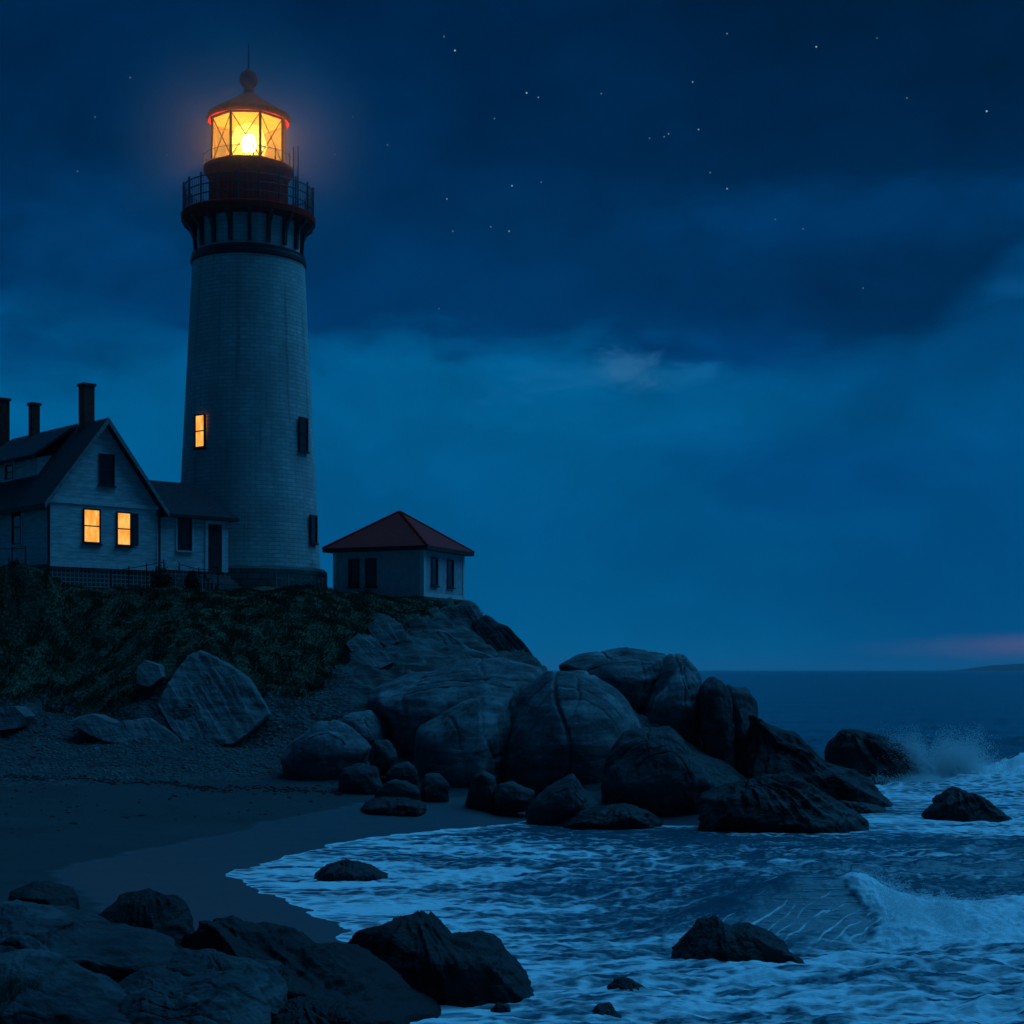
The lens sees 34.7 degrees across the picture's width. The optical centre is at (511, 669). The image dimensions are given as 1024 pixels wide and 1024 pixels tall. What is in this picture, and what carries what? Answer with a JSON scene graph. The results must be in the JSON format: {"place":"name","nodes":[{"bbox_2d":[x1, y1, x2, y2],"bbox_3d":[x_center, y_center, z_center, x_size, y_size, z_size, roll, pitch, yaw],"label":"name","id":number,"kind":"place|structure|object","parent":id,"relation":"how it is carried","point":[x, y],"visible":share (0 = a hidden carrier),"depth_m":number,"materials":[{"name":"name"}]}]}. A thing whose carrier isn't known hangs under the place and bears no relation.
{"place":"outdoors","nodes":[
{"label":"outdoors","id":0,"kind":"place"},
{"bbox_2d":[166,948,287,1016],"bbox_3d":[-3.741,4.349,21.773,1.666,1.263,1.973,0,0,0],"label":"ledge","id":1,"kind":"object","parent":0,"point":[265,976],"visible":0.46,"depth_m":21.39,"materials":[{"name":"grey stone"}]},
{"bbox_2d":[0,564,743,786],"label":"headland","id":2,"kind":"structure","parent":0,"point":[417,649],"depth_m":68.80,"materials":[{"name":"green plant"}]},
{"bbox_2d":[0,546,25,563],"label":"railing","id":3,"kind":"object","parent":2,"relation":"on","point":[12,548],"visible":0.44,"depth_m":76.64,"materials":[{"name":"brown wood"}]},
{"bbox_2d":[7,558,19,566],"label":"shrub","id":4,"kind":"object","parent":2,"relation":"on","point":[12,563],"visible":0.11,"depth_m":75.98,"materials":[{"name":"green plant"}]},
{"bbox_2d":[0,706,35,729],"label":"rock slab","id":5,"kind":"object","parent":2,"relation":"on","point":[14,717],"visible":1,"depth_m":64.42,"materials":[{"name":"grey stone"}]},
{"bbox_2d":[0,382,240,589],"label":"keeper house","id":6,"kind":"structure","parent":2,"relation":"on","point":[87,502],"depth_m":78.70,"materials":[{"name":"white wood"}]},
{"bbox_2d":[3,461,15,481],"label":"window","id":7,"kind":"structure","parent":6,"relation":"in","point":[9,468],"depth_m":80.96,"materials":[{"name":"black glass"}]},
{"bbox_2d":[9,511,22,546],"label":"window","id":8,"kind":"structure","parent":6,"relation":"in","point":[16,518],"depth_m":78.47,"materials":[{"name":"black glass"}]},
{"bbox_2d":[81,508,102,544],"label":"window","id":9,"kind":"structure","parent":6,"relation":"in","point":[91,517],"depth_m":77.41,"materials":[{"name":"glass"}]},
{"bbox_2d":[98,453,116,487],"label":"window","id":10,"kind":"structure","parent":6,"relation":"in","point":[106,461],"depth_m":77.92,"materials":[{"name":"black glass"}]},
{"bbox_2d":[115,511,138,547],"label":"window","id":11,"kind":"structure","parent":6,"relation":"in","point":[127,523],"depth_m":78.63,"materials":[{"name":"glass"}]},
{"bbox_2d":[175,518,193,552],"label":"window","id":12,"kind":"structure","parent":6,"relation":"in","point":[184,527],"depth_m":81.32,"materials":[{"name":"black glass"}]},
{"bbox_2d":[205,520,224,571],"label":"door","id":13,"kind":"structure","parent":6,"relation":"in","point":[214,533],"depth_m":82.46,"materials":[{"name":"paint"}]},
{"bbox_2d":[70,713,179,742],"bbox_3d":[-15.072,2.429,64.873,4.685,1.391,3.038,0,0,0],"label":"rock slab","id":14,"kind":"object","parent":2,"relation":"on","point":[104,727],"visible":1,"depth_m":64.08,"materials":[{"name":"grey stone"}]},
{"bbox_2d":[110,560,164,588],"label":"railing","id":15,"kind":"object","parent":2,"relation":"on","point":[128,568],"visible":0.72,"depth_m":77.61,"materials":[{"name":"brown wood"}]},
{"bbox_2d":[137,660,165,686],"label":"rock slab","id":16,"kind":"object","parent":2,"relation":"on","point":[150,674],"visible":1,"depth_m":66.35,"materials":[{"name":"grey stone"}]},
{"bbox_2d":[150,563,174,588],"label":"shrub","id":17,"kind":"object","parent":2,"relation":"on","point":[160,581],"visible":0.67,"depth_m":78.06,"materials":[{"name":"green plant"}]},
{"bbox_2d":[166,571,213,591],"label":"picket fence","id":18,"kind":"object","parent":2,"relation":"on","point":[201,581],"visible":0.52,"depth_m":79.57,"materials":[{"name":"brown wood"}]},
{"bbox_2d":[184,567,201,591],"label":"shrub","id":19,"kind":"object","parent":2,"relation":"on","point":[192,581],"visible":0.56,"depth_m":79.11,"materials":[{"name":"green plant"}]},
{"bbox_2d":[178,562,218,589],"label":"railing","id":20,"kind":"object","parent":2,"relation":"on","point":[217,569],"visible":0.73,"depth_m":80.25,"materials":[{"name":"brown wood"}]},
{"bbox_2d":[0,665,420,780],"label":"pebbles","id":21,"kind":"object","parent":2,"relation":"on","point":[138,757],"visible":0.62,"depth_m":62.16,"materials":[{"name":"grey gravel"}]},
{"bbox_2d":[158,650,270,745],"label":"rock slab","id":22,"kind":"object","parent":2,"relation":"on","point":[238,711],"visible":0.98,"depth_m":65.28,"materials":[{"name":"grey stone"}]},
{"bbox_2d":[0,563,482,717],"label":"grass","id":23,"kind":"structure","parent":2,"relation":"on","point":[296,591],"depth_m":71.51,"materials":[{"name":"green plant"}]},
{"bbox_2d":[181,42,326,587],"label":"lighthouse","id":24,"kind":"object","parent":2,"relation":"on","point":[248,460],"visible":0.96,"depth_m":85.29,"materials":[{"name":"stone"}]},
{"bbox_2d":[192,413,206,449],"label":"window","id":25,"kind":"structure","parent":24,"relation":"in","point":[199,419],"depth_m":85.08,"materials":[{"name":"glass"}]},
{"bbox_2d":[298,416,309,453],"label":"window","id":26,"kind":"structure","parent":24,"relation":"in","point":[302,421],"depth_m":86.27,"materials":[{"name":"black glass"}]},
{"bbox_2d":[309,515,318,544],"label":"window","id":27,"kind":"structure","parent":24,"relation":"in","point":[313,519],"depth_m":86.80,"materials":[{"name":"black glass"}]},
{"bbox_2d":[276,573,322,587],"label":"picket fence","id":28,"kind":"object","parent":2,"relation":"on","point":[303,580],"visible":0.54,"depth_m":83.77,"materials":[{"name":"brown wood"}]},
{"bbox_2d":[280,720,371,779],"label":"boulder","id":29,"kind":"object","parent":2,"relation":"on","point":[326,750],"visible":0.83,"depth_m":58.48,"materials":[{"name":"stone"}]},
{"bbox_2d":[340,710,387,746],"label":"boulder","id":30,"kind":"object","parent":2,"relation":"on","point":[369,726],"visible":0.51,"depth_m":61.79,"materials":[{"name":"stone"}]},
{"bbox_2d":[346,633,393,668],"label":"rock slab","id":31,"kind":"object","parent":2,"relation":"on","point":[358,643],"visible":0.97,"depth_m":71.65,"materials":[{"name":"grey stone"}]},
{"bbox_2d":[369,739,396,776],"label":"stone","id":32,"kind":"object","parent":2,"relation":"on","point":[383,756],"visible":0.84,"depth_m":58.29,"materials":[{"name":"stone"}]},
{"bbox_2d":[367,619,399,645],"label":"rock slab","id":33,"kind":"object","parent":2,"relation":"on","point":[382,632],"visible":0.99,"depth_m":73.96,"materials":[{"name":"grey stone"}]},
{"bbox_2d":[322,510,474,601],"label":"cottage","id":34,"kind":"structure","parent":2,"relation":"on","point":[399,553],"depth_m":85.87,"materials":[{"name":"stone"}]},
{"bbox_2d":[346,559,360,588],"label":"window","id":35,"kind":"structure","parent":34,"relation":"in","point":[353,564],"depth_m":86.06,"materials":[{"name":"black glass"}]},
{"bbox_2d":[363,558,377,587],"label":"window","id":36,"kind":"structure","parent":34,"relation":"in","point":[370,563],"depth_m":85.66,"materials":[{"name":"black glass"}]},
{"bbox_2d":[430,557,439,586],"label":"window","id":37,"kind":"structure","parent":34,"relation":"in","point":[434,560],"depth_m":85.66,"materials":[{"name":"black glass"}]},
{"bbox_2d":[446,559,455,588],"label":"window","id":38,"kind":"structure","parent":34,"relation":"in","point":[450,563],"depth_m":87.48,"materials":[{"name":"black glass"}]},
{"bbox_2d":[422,628,493,659],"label":"rock slab","id":39,"kind":"object","parent":2,"relation":"on","point":[449,640],"visible":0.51,"depth_m":75.91,"materials":[{"name":"grey stone"}]},
{"bbox_2d":[440,604,476,630],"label":"rock slab","id":40,"kind":"object","parent":2,"relation":"on","point":[464,610],"visible":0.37,"depth_m":80.93,"materials":[{"name":"grey stone"}]},
{"bbox_2d":[472,615,532,654],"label":"rock slab","id":41,"kind":"object","parent":2,"relation":"on","point":[494,634],"visible":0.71,"depth_m":79.56,"materials":[{"name":"stone"}]},
{"bbox_2d":[0,771,745,943],"bbox_3d":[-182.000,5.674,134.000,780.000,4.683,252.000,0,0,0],"label":"beach","id":42,"kind":"structure","parent":0,"point":[99,859],"depth_m":48.35,"materials":[{"name":"beige sand"}]},
{"bbox_2d":[7,881,79,909],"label":"rock","id":43,"kind":"object","parent":42,"relation":"on","point":[48,893],"visible":0.46,"depth_m":29.32,"materials":[{"name":"grey stone"}]},
{"bbox_2d":[0,948,131,1023],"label":"ledge","id":44,"kind":"object","parent":42,"relation":"on","point":[74,993],"visible":0.91,"depth_m":19.94,"materials":[{"name":"grey stone"}]},
{"bbox_2d":[0,970,49,1019],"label":"grass","id":45,"kind":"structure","parent":44,"relation":"on","point":[11,983],"depth_m":19.59,"materials":[{"name":"green plant"}]},
{"bbox_2d":[0,899,178,982],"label":"ledge","id":46,"kind":"object","parent":42,"relation":"on","point":[115,952],"visible":0.56,"depth_m":22.34,"materials":[{"name":"grey stone"}]},
{"bbox_2d":[98,888,194,948],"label":"rock","id":47,"kind":"object","parent":42,"relation":"on","point":[167,915],"visible":0.38,"depth_m":27.01,"materials":[{"name":"grey stone"}]},
{"bbox_2d":[3,774,343,830],"bbox_3d":[-13.634,4.176,51.503,15.834,1.080,15.027,0,0,0],"label":"seaweed","id":48,"kind":"object","parent":42,"relation":"on","point":[305,790],"visible":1,"depth_m":56.58,"materials":[{"name":"black plant"}]},
{"bbox_2d":[117,965,271,1023],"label":"ledge","id":49,"kind":"object","parent":42,"relation":"on","point":[159,994],"visible":0.91,"depth_m":20.30,"materials":[{"name":"grey stone"}]},
{"bbox_2d":[180,915,441,1023],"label":"rock","id":50,"kind":"object","parent":42,"relation":"on","point":[311,969],"visible":0.64,"depth_m":23.26,"materials":[{"name":"grey stone"}]},
{"bbox_2d":[271,996,400,1023],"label":"ledge","id":51,"kind":"object","parent":42,"relation":"on","point":[299,1010],"visible":0.95,"depth_m":21.01,"materials":[{"name":"grey stone"}]},
{"bbox_2d":[339,763,382,794],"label":"stone","id":52,"kind":"object","parent":42,"relation":"on","point":[361,778],"visible":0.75,"depth_m":56.03,"materials":[{"name":"stone"}]},
{"bbox_2d":[360,796,426,816],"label":"rock","id":53,"kind":"object","parent":42,"relation":"on","point":[396,806],"visible":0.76,"depth_m":53.06,"materials":[{"name":"grey stone"}]},
{"bbox_2d":[375,779,421,800],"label":"stone","id":54,"kind":"object","parent":42,"relation":"on","point":[398,788],"visible":0.69,"depth_m":55.06,"materials":[{"name":"stone"}]},
{"bbox_2d":[386,761,418,785],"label":"stone","id":55,"kind":"object","parent":42,"relation":"on","point":[406,771],"visible":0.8,"depth_m":57.10,"materials":[{"name":"stone"}]},
{"bbox_2d":[420,773,449,801],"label":"stone","id":56,"kind":"object","parent":42,"relation":"on","point":[434,787],"visible":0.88,"depth_m":55.59,"materials":[{"name":"stone"}]},
{"bbox_2d":[348,910,533,1007],"bbox_3d":[-1.127,4.867,25.360,3.065,2.320,2.410,0,0,0],"label":"rock","id":57,"kind":"object","parent":42,"relation":"on","point":[432,955],"visible":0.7,"depth_m":24.48,"materials":[{"name":"grey stone"}]},
{"bbox_2d":[367,657,544,755],"bbox_3d":[-2.126,2.801,65.675,7.396,6.651,9.453,0,0,0],"label":"boulder","id":58,"kind":"object","parent":42,"relation":"on","point":[404,708],"visible":0.45,"depth_m":62.69,"materials":[{"name":"stone"}]},
{"bbox_2d":[414,692,513,786],"bbox_3d":[-1.767,3.469,61.150,3.751,5.416,6.853,0,0,0],"label":"boulder","id":59,"kind":"object","parent":42,"relation":"on","point":[461,744],"visible":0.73,"depth_m":58.73,"materials":[{"name":"stone"}]},
{"bbox_2d":[465,770,496,812],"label":"stone","id":60,"kind":"object","parent":42,"relation":"on","point":[482,788],"visible":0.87,"depth_m":54.85,"materials":[{"name":"stone"}]},
{"bbox_2d":[490,1002,510,1012],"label":"rock","id":61,"kind":"object","parent":42,"relation":"on","point":[499,1007],"visible":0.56,"depth_m":23.84,"materials":[{"name":"grey stone"}]},
{"bbox_2d":[494,781,534,813],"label":"stone","id":62,"kind":"object","parent":42,"relation":"on","point":[510,797],"visible":0.94,"depth_m":54.52,"materials":[{"name":"stone"}]},
{"bbox_2d":[525,773,600,825],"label":"boulder","id":63,"kind":"object","parent":42,"relation":"on","point":[558,801],"visible":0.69,"depth_m":52.60,"materials":[{"name":"stone"}]},
{"bbox_2d":[500,670,641,797],"bbox_3d":[2.204,3.322,61.264,5.496,6.645,8.292,0,0,0],"label":"boulder","id":64,"kind":"object","parent":42,"relation":"on","point":[577,723],"visible":0.59,"depth_m":58.07,"materials":[{"name":"stone"}]},
{"bbox_2d":[592,1002,621,1017],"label":"rock","id":65,"kind":"object","parent":42,"relation":"on","point":[606,1008],"visible":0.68,"depth_m":23.62,"materials":[{"name":"grey stone"}]},
{"bbox_2d":[557,803,662,829],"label":"rock","id":66,"kind":"object","parent":42,"relation":"on","point":[615,816],"visible":0.72,"depth_m":51.36,"materials":[{"name":"grey stone"}]},
{"bbox_2d":[607,977,644,990],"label":"rock","id":67,"kind":"object","parent":42,"relation":"on","point":[622,983],"visible":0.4,"depth_m":25.35,"materials":[{"name":"grey stone"}]},
{"bbox_2d":[601,725,714,816],"bbox_3d":[4.890,4.227,55.250,3.784,4.670,4.146,0,0,0],"label":"boulder","id":68,"kind":"object","parent":42,"relation":"on","point":[660,771],"visible":0.77,"depth_m":53.63,"materials":[{"name":"stone"}]},
{"bbox_2d":[643,653,702,747],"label":"boulder","id":69,"kind":"object","parent":42,"relation":"on","point":[673,701],"visible":0.54,"depth_m":65.76,"materials":[{"name":"stone"}]},
{"bbox_2d":[699,677,736,768],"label":"boulder","id":70,"kind":"object","parent":42,"relation":"on","point":[717,727],"visible":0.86,"depth_m":63.74,"materials":[{"name":"stone"}]},
{"bbox_2d":[726,684,757,778],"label":"boulder","id":71,"kind":"object","parent":42,"relation":"on","point":[744,703],"visible":0.25,"depth_m":63.92,"materials":[{"name":"stone"}]},
{"bbox_2d":[697,771,868,833],"bbox_3d":[8.528,4.812,51.575,5.532,3.170,3.928,0,0,0],"label":"rock","id":72,"kind":"object","parent":42,"relation":"on","point":[784,802],"visible":0.69,"depth_m":50.38,"materials":[{"name":"grey stone"}]},
{"bbox_2d":[747,715,892,806],"bbox_3d":[11.649,4.113,60.563,5.892,4.875,4.944,0,0,0],"label":"rock","id":73,"kind":"object","parent":42,"relation":"on","point":[773,749],"visible":0.53,"depth_m":59.41,"materials":[{"name":"grey stone"}]},
{"bbox_2d":[837,800,885,812],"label":"rock","id":74,"kind":"object","parent":42,"relation":"on","point":[860,807],"visible":0.52,"depth_m":57.12,"materials":[{"name":"grey stone"}]},
{"bbox_2d":[824,728,933,784],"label":"rock","id":75,"kind":"object","parent":42,"relation":"on","point":[875,759],"visible":0.66,"depth_m":70.40,"materials":[{"name":"grey stone"}]},
{"bbox_2d":[0,0,1023,669],"label":"sky","id":76,"kind":"structure","parent":0,"point":[699,324],"materials":[{"name":"blue"}]},
{"bbox_2d":[559,647,665,713],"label":"boulder","id":77,"kind":"object","parent":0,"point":[631,675],"visible":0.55,"depth_m":67.82,"materials":[{"name":"stone"}]},
{"bbox_2d":[226,670,1023,1023],"bbox_3d":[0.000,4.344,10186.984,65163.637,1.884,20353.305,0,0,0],"label":"sea","id":78,"kind":"structure","parent":0,"point":[900,910],"depth_m":35.77,"materials":[{"name":"teal liquid"}]},
{"bbox_2d":[314,859,387,881],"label":"rock","id":79,"kind":"object","parent":78,"relation":"in","point":[346,870],"visible":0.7,"depth_m":38.88,"materials":[{"name":"grey stone"}]},
{"bbox_2d":[671,915,804,963],"bbox_3d":[3.901,4.960,27.930,2.385,1.571,1.594,0,0,0],"label":"rock","id":80,"kind":"object","parent":78,"relation":"in","point":[715,937],"visible":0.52,"depth_m":27.42,"materials":[{"name":"grey stone"}]},
{"bbox_2d":[921,786,1012,822],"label":"rock","id":81,"kind":"object","parent":78,"relation":"in","point":[952,803],"visible":0.67,"depth_m":54.21,"materials":[{"name":"grey stone"}]},
{"bbox_2d":[949,664,1023,670],"bbox_3d":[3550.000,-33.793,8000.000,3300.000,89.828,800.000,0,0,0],"label":"hills","id":82,"kind":"structure","parent":0,"point":[1014,667],"depth_m":7848.82,"materials":[{"name":"blue"}]}
]}

